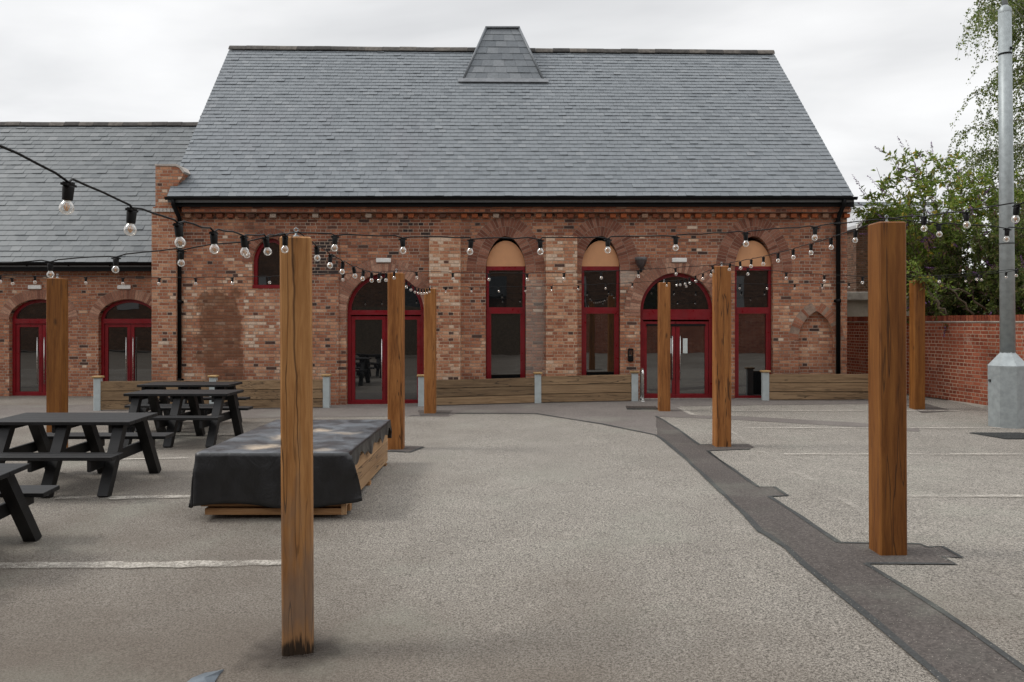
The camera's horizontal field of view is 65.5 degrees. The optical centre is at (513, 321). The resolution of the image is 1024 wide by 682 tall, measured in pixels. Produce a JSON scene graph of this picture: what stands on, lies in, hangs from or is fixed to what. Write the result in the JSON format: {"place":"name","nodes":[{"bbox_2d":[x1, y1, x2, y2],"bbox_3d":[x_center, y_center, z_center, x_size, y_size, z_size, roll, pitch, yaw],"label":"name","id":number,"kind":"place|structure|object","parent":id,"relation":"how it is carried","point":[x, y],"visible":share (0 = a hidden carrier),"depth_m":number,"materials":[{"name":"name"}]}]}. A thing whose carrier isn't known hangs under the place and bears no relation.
{"place":"outdoors","nodes":[
{"label":"outdoors","id":0,"kind":"place"},
{"bbox_2d":[0,395,1023,681],"bbox_3d":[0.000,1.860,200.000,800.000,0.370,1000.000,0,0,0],"label":"ground","id":1,"kind":"structure","parent":0,"point":[504,549],"depth_m":6.25,"materials":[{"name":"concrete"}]},
{"bbox_2d":[0,463,59,541],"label":"picnic table","id":2,"kind":"object","parent":1,"relation":"on","point":[17,498],"visible":1,"depth_m":6.79,"materials":[{"name":"grey plastic"}]},
{"bbox_2d":[46,274,67,447],"bbox_3d":[-6.440,0.591,11.230,0.205,2.537,0.205,0,0,-2],"label":"timber post","id":3,"kind":"object","parent":1,"relation":"on","point":[57,344],"visible":0.87,"depth_m":11.13,"materials":[{"name":"brown wood"}]},
{"bbox_2d":[2,276,48,284],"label":"string light","id":4,"kind":"object","parent":3,"relation":"hanging from","point":[12,280],"visible":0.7,"depth_m":11.22,"materials":[{"name":"black plastic"}]},
{"bbox_2d":[0,274,54,283],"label":"string light","id":5,"kind":"object","parent":3,"relation":"hanging from","point":[34,277],"visible":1,"depth_m":10.58,"materials":[{"name":"black plastic"}]},
{"bbox_2d":[63,271,385,284],"bbox_3d":[-4.050,-0.620,11.227,4.780,0.211,0.054,0,0,0],"label":"string light","id":6,"kind":"object","parent":3,"relation":"hanging from","point":[196,278],"visible":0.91,"depth_m":11.23,"materials":[{"name":"black rubber"}]},
{"bbox_2d":[0,413,173,497],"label":"picnic table","id":7,"kind":"object","parent":1,"relation":"on","point":[52,454],"visible":0.99,"depth_m":8.61,"materials":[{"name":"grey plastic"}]},
{"bbox_2d":[0,122,197,395],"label":"brick wing","id":8,"kind":"structure","parent":1,"relation":"on","point":[109,331],"depth_m":19.57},
{"bbox_2d":[12,299,45,395],"bbox_3d":[-11.578,0.631,19.542,1.435,2.358,0.155,0,0,0],"label":"arched door","id":9,"kind":"structure","parent":8,"relation":"in","point":[29,319],"depth_m":19.54,"materials":[{"name":"red paint"}]},
{"bbox_2d":[28,285,41,288],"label":"wall light","id":10,"kind":"object","parent":8,"relation":"attached to","point":[34,286],"visible":1,"depth_m":19.34,"materials":[{"name":"white plastic"}]},
{"bbox_2d":[117,285,130,288],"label":"wall light","id":11,"kind":"object","parent":8,"relation":"attached to","point":[123,286],"visible":1,"depth_m":19.34,"materials":[{"name":"white plastic"}]},
{"bbox_2d":[101,299,151,380],"bbox_3d":[-9.403,0.631,19.543,1.435,2.358,0.155,0,0,0],"label":"arched door","id":12,"kind":"structure","parent":8,"relation":"in","point":[126,325],"depth_m":19.56,"materials":[{"name":"red paint"}]},
{"bbox_2d":[124,382,250,431],"bbox_3d":[-5.525,1.436,13.620,1.550,0.772,1.506,0,0,0],"label":"picnic table","id":13,"kind":"object","parent":1,"relation":"on","point":[163,401],"visible":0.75,"depth_m":13.34,"materials":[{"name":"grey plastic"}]},
{"bbox_2d":[123,390,252,447],"bbox_3d":[-4.955,1.436,12.000,1.550,0.772,1.506,0,0,0],"label":"picnic table","id":14,"kind":"object","parent":1,"relation":"on","point":[212,421],"visible":0.86,"depth_m":11.70,"materials":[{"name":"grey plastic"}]},
{"bbox_2d":[188,669,223,681],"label":"plastic scrap","id":15,"kind":"object","parent":1,"relation":"on","point":[212,676],"visible":1,"depth_m":4.50,"materials":[{"name":"white plastic"}]},
{"bbox_2d":[91,374,331,410],"bbox_3d":[-6.200,1.480,16.463,4.764,0.759,0.214,0,0,-7],"label":"timber barrier","id":16,"kind":"object","parent":1,"relation":"on","point":[107,395],"visible":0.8,"depth_m":16.49,"materials":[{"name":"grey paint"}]},
{"bbox_2d":[202,435,387,514],"bbox_3d":[-2.287,1.546,8.818,1.397,0.571,2.524,0,0,0],"label":"wooden crate","id":17,"kind":"object","parent":1,"relation":"on","point":[368,466],"visible":0.28,"depth_m":7.64,"materials":[{"name":"brown wood"}]},
{"bbox_2d":[188,420,391,507],"bbox_3d":[-2.258,1.493,8.807,1.652,0.534,2.652,0,0,0],"label":"tarpaulin","id":18,"kind":"object","parent":17,"relation":"on","point":[244,468],"visible":0.84,"depth_m":7.52,"materials":[{"name":"black plastic"}]},
{"bbox_2d":[280,228,313,658],"bbox_3d":[-1.333,0.753,4.899,0.186,2.666,0.186,0,0,-13],"label":"timber post","id":19,"kind":"object","parent":1,"relation":"on","point":[296,414],"visible":0.84,"depth_m":4.81,"materials":[{"name":"brown wood"}]},
{"bbox_2d":[0,233,287,277],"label":"string light","id":20,"kind":"object","parent":19,"relation":"hanging from","point":[114,258],"visible":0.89,"depth_m":4.98,"materials":[{"name":"black rubber"}]},
{"bbox_2d":[0,144,298,255],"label":"string light","id":21,"kind":"object","parent":19,"relation":"hanging from","point":[68,187],"visible":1,"depth_m":2.88,"materials":[{"name":"black rubber"}]},
{"bbox_2d":[300,233,395,282],"bbox_3d":[-1.491,-0.561,8.065,0.059,0.336,6.339,0,0,-3],"label":"string light","id":22,"kind":"object","parent":19,"relation":"hanging from","point":[316,249],"visible":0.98,"depth_m":6.59,"materials":[{"name":"black rubber"}]},
{"bbox_2d":[299,218,886,254],"bbox_3d":[0.761,-0.614,5.476,4.332,0.361,0.055,0,0,-16],"label":"string light","id":23,"kind":"object","parent":19,"relation":"hanging from","point":[539,241],"visible":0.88,"depth_m":5.37,"materials":[{"name":"black rubber"}]},
{"bbox_2d":[263,637,337,664],"bbox_3d":[-1.322,1.999,4.900,1.490,0.048,1.495,0,0,0],"label":"ground stain","id":24,"kind":"object","parent":1,"relation":"on","point":[320,645],"visible":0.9,"depth_m":4.85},
{"bbox_2d":[388,269,404,449],"bbox_3d":[-1.660,0.549,11.230,0.215,2.600,0.215,0,0,-1],"label":"timber post","id":25,"kind":"object","parent":1,"relation":"on","point":[396,351],"visible":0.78,"depth_m":11.12,"materials":[{"name":"brown wood"}]},
{"bbox_2d":[424,287,435,412],"bbox_3d":[-1.640,0.568,15.600,0.215,2.559,0.215,0,0,2],"label":"timber post","id":26,"kind":"object","parent":1,"relation":"on","point":[429,352],"visible":0.8,"depth_m":15.49,"materials":[{"name":"brown wood"}]},
{"bbox_2d":[397,271,430,294],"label":"string light","id":27,"kind":"object","parent":26,"relation":"hanging from","point":[411,285],"visible":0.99,"depth_m":13.75,"materials":[{"name":"black rubber"}]},
{"bbox_2d":[0,399,925,434],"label":"apron","id":28,"kind":"object","parent":1,"relation":"on","point":[616,413],"visible":0.63,"depth_m":15.97,"materials":[{"name":"grey concrete"}]},
{"bbox_2d":[638,368,644,400],"bbox_3d":[2.742,1.336,17.050,0.120,0.706,0.357,0,0,0],"label":"hoop rail","id":29,"kind":"object","parent":28,"relation":"on","point":[641,384],"visible":1,"depth_m":16.97,"materials":[{"name":"silver metal"}]},
{"bbox_2d":[626,406,657,409],"bbox_3d":[2.564,1.735,15.972,0.617,0.050,0.449,0,0,4],"label":"drain cover","id":30,"kind":"object","parent":28,"relation":"on","point":[641,408],"visible":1,"depth_m":15.77,"materials":[{"name":"metal"}]},
{"bbox_2d":[151,26,857,404],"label":"brick hall","id":31,"kind":"structure","parent":1,"relation":"on","point":[571,156],"depth_m":17.52,"materials":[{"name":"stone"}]},
{"bbox_2d":[252,239,279,287],"bbox_3d":[-5.316,-1.278,17.490,0.801,1.091,0.200,0,0,0],"label":"window","id":32,"kind":"structure","parent":31,"relation":"in","point":[264,265],"depth_m":17.55,"materials":[{"name":"red paint"}]},
{"bbox_2d":[376,258,390,262],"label":"wall light","id":33,"kind":"object","parent":31,"relation":"attached to","point":[383,260],"visible":1,"depth_m":17.34,"materials":[{"name":"white plastic"}]},
{"bbox_2d":[348,274,423,403],"bbox_3d":[-2.818,0.380,17.543,1.686,2.866,0.155,0,0,0],"label":"arched door","id":34,"kind":"structure","parent":31,"relation":"in","point":[367,335],"depth_m":17.56,"materials":[{"name":"red paint"}]},
{"bbox_2d":[486,241,524,378],"bbox_3d":[-0.181,-0.225,17.547,0.852,3.116,0.105,0,0,0],"label":"window","id":35,"kind":"structure","parent":31,"relation":"in","point":[505,308],"depth_m":17.56,"materials":[{"name":"glass"}]},
{"bbox_2d":[581,241,618,374],"bbox_3d":[1.899,-0.249,17.547,0.823,3.068,0.105,0,0,0],"label":"window","id":36,"kind":"structure","parent":31,"relation":"in","point":[599,306],"depth_m":17.56,"materials":[{"name":"glass"}]},
{"bbox_2d":[628,348,632,361],"bbox_3d":[2.546,0.723,17.372,0.120,0.290,0.056,0,0,0],"label":"entry panel","id":37,"kind":"object","parent":31,"relation":"attached to","point":[630,354],"visible":1,"depth_m":17.35,"materials":[{"name":"black paint"}]},
{"bbox_2d":[635,257,646,272],"bbox_3d":[2.751,-1.235,17.257,0.272,0.340,0.286,0,0,0],"label":"wall lamp","id":38,"kind":"object","parent":31,"relation":"attached to","point":[640,262],"visible":0.98,"depth_m":17.17,"materials":[{"name":"metal"}]},
{"bbox_2d":[640,273,711,398],"bbox_3d":[3.565,0.324,17.485,1.649,2.791,0.270,0,0,0],"label":"arched door","id":39,"kind":"structure","parent":31,"relation":"in","point":[691,371],"depth_m":17.56,"materials":[{"name":"red paint"}]},
{"bbox_2d":[670,338,671,352],"bbox_3d":[3.493,0.527,17.558,0.090,0.330,0.002,0,0,0],"label":"notice","id":40,"kind":"object","parent":39,"relation":"attached to","point":[670,345],"visible":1,"depth_m":17.56,"materials":[{"name":"paper"}]},
{"bbox_2d":[672,258,686,261],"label":"wall light","id":41,"kind":"object","parent":31,"relation":"attached to","point":[679,259],"visible":1,"depth_m":17.34,"materials":[{"name":"white plastic"}]},
{"bbox_2d":[683,338,686,352],"bbox_3d":[3.776,0.527,17.558,0.100,0.330,0.002,0,0,0],"label":"notice","id":42,"kind":"object","parent":31,"relation":"attached to","point":[684,345],"visible":1,"depth_m":17.56,"materials":[{"name":"paper"}]},
{"bbox_2d":[735,241,770,397],"bbox_3d":[5.245,-0.049,17.547,0.814,3.468,0.105,0,0,0],"label":"window","id":43,"kind":"structure","parent":31,"relation":"in","point":[752,301],"depth_m":17.56,"materials":[{"name":"glass"}]},
{"bbox_2d":[1,408,1023,567],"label":"road marking","id":44,"kind":"object","parent":1,"relation":"on","point":[139,564],"visible":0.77,"depth_m":6.45,"materials":[{"name":"paint"}]},
{"bbox_2d":[417,371,639,405],"bbox_3d":[0.311,1.444,16.934,4.728,0.784,0.194,0,0,-2],"label":"timber barrier","id":45,"kind":"object","parent":1,"relation":"on","point":[538,388],"visible":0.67,"depth_m":16.92,"materials":[{"name":"brown wood"}]},
{"bbox_2d":[658,280,669,410],"bbox_3d":[2.940,0.486,15.600,0.215,2.633,0.215,0,0,1],"label":"timber post","id":46,"kind":"object","parent":1,"relation":"on","point":[663,347],"visible":0.9,"depth_m":15.49,"materials":[{"name":"brown wood"}]},
{"bbox_2d":[443,281,654,292],"bbox_3d":[0.650,-0.690,15.595,4.580,0.238,0.062,0,0,0],"label":"string light","id":47,"kind":"object","parent":46,"relation":"hanging from","point":[557,285],"visible":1,"depth_m":15.60,"materials":[{"name":"black plastic"}]},
{"bbox_2d":[390,404,951,451],"bbox_3d":[3.322,1.735,13.685,10.505,0.098,5.508,0,0,0],"label":"tarmac patch","id":48,"kind":"object","parent":1,"relation":"on","point":[929,408],"visible":0.81,"depth_m":15.48,"materials":[{"name":"grey asphalt"}]},
{"bbox_2d":[388,413,1023,681],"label":"bitumen seam","id":49,"kind":"object","parent":1,"relation":"on","point":[935,672],"visible":0.96,"depth_m":5.66,"materials":[{"name":"black asphalt"}]},
{"bbox_2d":[712,262,730,446],"bbox_3d":[2.930,0.484,11.230,0.215,2.654,0.215,0,0,0],"label":"timber post","id":50,"kind":"object","parent":1,"relation":"on","point":[721,355],"visible":0.86,"depth_m":11.12,"materials":[{"name":"brown wood"}]},
{"bbox_2d":[396,263,721,280],"bbox_3d":[0.635,-0.701,11.227,4.591,0.248,0.053,0,0,0],"label":"string light","id":51,"kind":"object","parent":50,"relation":"hanging from","point":[527,274],"visible":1,"depth_m":11.23,"materials":[{"name":"black rubber"}]},
{"bbox_2d":[666,264,720,286],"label":"string light","id":52,"kind":"object","parent":50,"relation":"hanging from","point":[690,278],"visible":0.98,"depth_m":13.30,"materials":[{"name":"black rubber"}]},
{"bbox_2d":[724,264,1021,283],"bbox_3d":[5.490,-0.711,11.233,5.121,0.365,0.060,0,0,0],"label":"string light","id":53,"kind":"object","parent":50,"relation":"hanging from","point":[862,278],"visible":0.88,"depth_m":11.23,"materials":[{"name":"black rubber"}]},
{"bbox_2d":[760,370,867,399],"bbox_3d":[6.802,1.380,17.000,3.062,0.690,0.170,0,0,0],"label":"timber barrier","id":54,"kind":"object","parent":1,"relation":"on","point":[814,386],"visible":0.75,"depth_m":16.97,"materials":[{"name":"brown wood"}]},
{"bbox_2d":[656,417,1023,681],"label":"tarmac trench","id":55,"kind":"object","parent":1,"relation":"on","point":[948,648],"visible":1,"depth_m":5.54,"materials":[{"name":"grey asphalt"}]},
{"bbox_2d":[847,206,915,291],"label":"brick house","id":56,"kind":"structure","parent":1,"relation":"on","point":[857,254],"depth_m":25.00,"materials":[{"name":"brick"}]},
{"bbox_2d":[868,215,906,555],"bbox_3d":[2.841,0.498,6.060,0.205,2.627,0.205,0,0,0],"label":"timber post","id":57,"kind":"object","parent":1,"relation":"on","point":[887,395],"visible":0.89,"depth_m":5.96,"materials":[{"name":"brown wood"}]},
{"bbox_2d":[722,222,875,270],"bbox_3d":[2.890,-0.734,8.645,0.057,0.180,5.171,0,0,1],"label":"string light","id":58,"kind":"object","parent":57,"relation":"hanging from","point":[855,233],"visible":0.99,"depth_m":7.91,"materials":[{"name":"black rubber"}]},
{"bbox_2d":[888,202,1023,231],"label":"string light","id":59,"kind":"object","parent":57,"relation":"hanging from","point":[1016,209],"visible":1,"depth_m":5.00,"materials":[{"name":"black rubber"}]},
{"bbox_2d":[894,219,1023,241],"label":"string light","id":60,"kind":"object","parent":57,"relation":"hanging from","point":[939,225],"visible":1,"depth_m":6.06,"materials":[{"name":"black rubber"}]},
{"bbox_2d":[847,292,927,316],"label":"coped wall","id":61,"kind":"structure","parent":1,"relation":"on","point":[857,304],"depth_m":22.60,"materials":[{"name":"concrete"}]},
{"bbox_2d":[847,202,962,287],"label":"long shed","id":62,"kind":"structure","parent":1,"relation":"on","point":[856,204],"depth_m":34.69,"materials":[{"name":"brick"}]},
{"bbox_2d":[909,280,924,409],"bbox_3d":[8.020,0.451,15.840,0.215,2.674,0.215,0,0,-3],"label":"timber post","id":63,"kind":"object","parent":1,"relation":"on","point":[916,347],"visible":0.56,"depth_m":15.74,"materials":[{"name":"brown wood"}]},
{"bbox_2d":[675,281,859,289],"bbox_3d":[5.480,-0.747,15.722,5.086,0.230,0.060,0,0,-3],"label":"string light","id":64,"kind":"object","parent":63,"relation":"hanging from","point":[848,283],"visible":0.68,"depth_m":15.71,"materials":[{"name":"black plastic"}]},
{"bbox_2d":[918,269,1023,281],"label":"string light","id":65,"kind":"object","parent":63,"relation":"hanging from","point":[973,275],"visible":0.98,"depth_m":13.69,"materials":[{"name":"black rubber"}]},
{"bbox_2d":[849,138,993,315],"bbox_3d":[9.483,-1.488,18.964,3.554,6.095,4.398,0,0,27],"label":"buddleia shrub","id":66,"kind":"object","parent":1,"relation":"on","point":[896,211],"visible":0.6,"depth_m":18.53,"materials":[{"name":"green plant"}]},
{"bbox_2d":[847,315,1023,408],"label":"garden wall","id":67,"kind":"structure","parent":1,"relation":"on","point":[962,354],"depth_m":16.85,"materials":[{"name":"brick"}]},
{"bbox_2d":[906,255,988,314],"bbox_3d":[8.477,-0.705,16.077,2.531,1.153,1.002,0,0,-34],"label":"wall creeper","id":68,"kind":"object","parent":67,"relation":"on","point":[929,281],"depth_m":15.78,"materials":[{"name":"green plant"}]},
{"bbox_2d":[906,192,1023,336],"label":"tangled shrub","id":69,"kind":"object","parent":1,"relation":"on","point":[985,291],"visible":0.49,"depth_m":17.09,"materials":[{"name":"green plant"}]},
{"bbox_2d":[922,0,1023,249],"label":"birch tree","id":70,"kind":"object","parent":1,"relation":"on","point":[992,10],"visible":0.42,"depth_m":21.05,"materials":[{"name":"green plant"}]},
{"bbox_2d":[936,170,1023,268],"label":"leafy shrub","id":71,"kind":"object","parent":1,"relation":"on","point":[989,201],"visible":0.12,"depth_m":18.46,"materials":[{"name":"green plant"}]},
{"bbox_2d":[971,432,1023,438],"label":"tarmac patch","id":72,"kind":"object","parent":1,"relation":"on","point":[1010,435],"visible":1,"depth_m":12.23,"materials":[{"name":"grey asphalt"}]},
{"bbox_2d":[988,0,1023,428],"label":"lamp column","id":73,"kind":"structure","parent":1,"relation":"on","point":[1006,387],"depth_m":13.25,"materials":[{"name":"metal"}]},
{"bbox_2d":[0,0,1023,270],"label":"sky","id":74,"kind":"structure","parent":0,"point":[867,74],"materials":[{"name":"white"}]}
]}

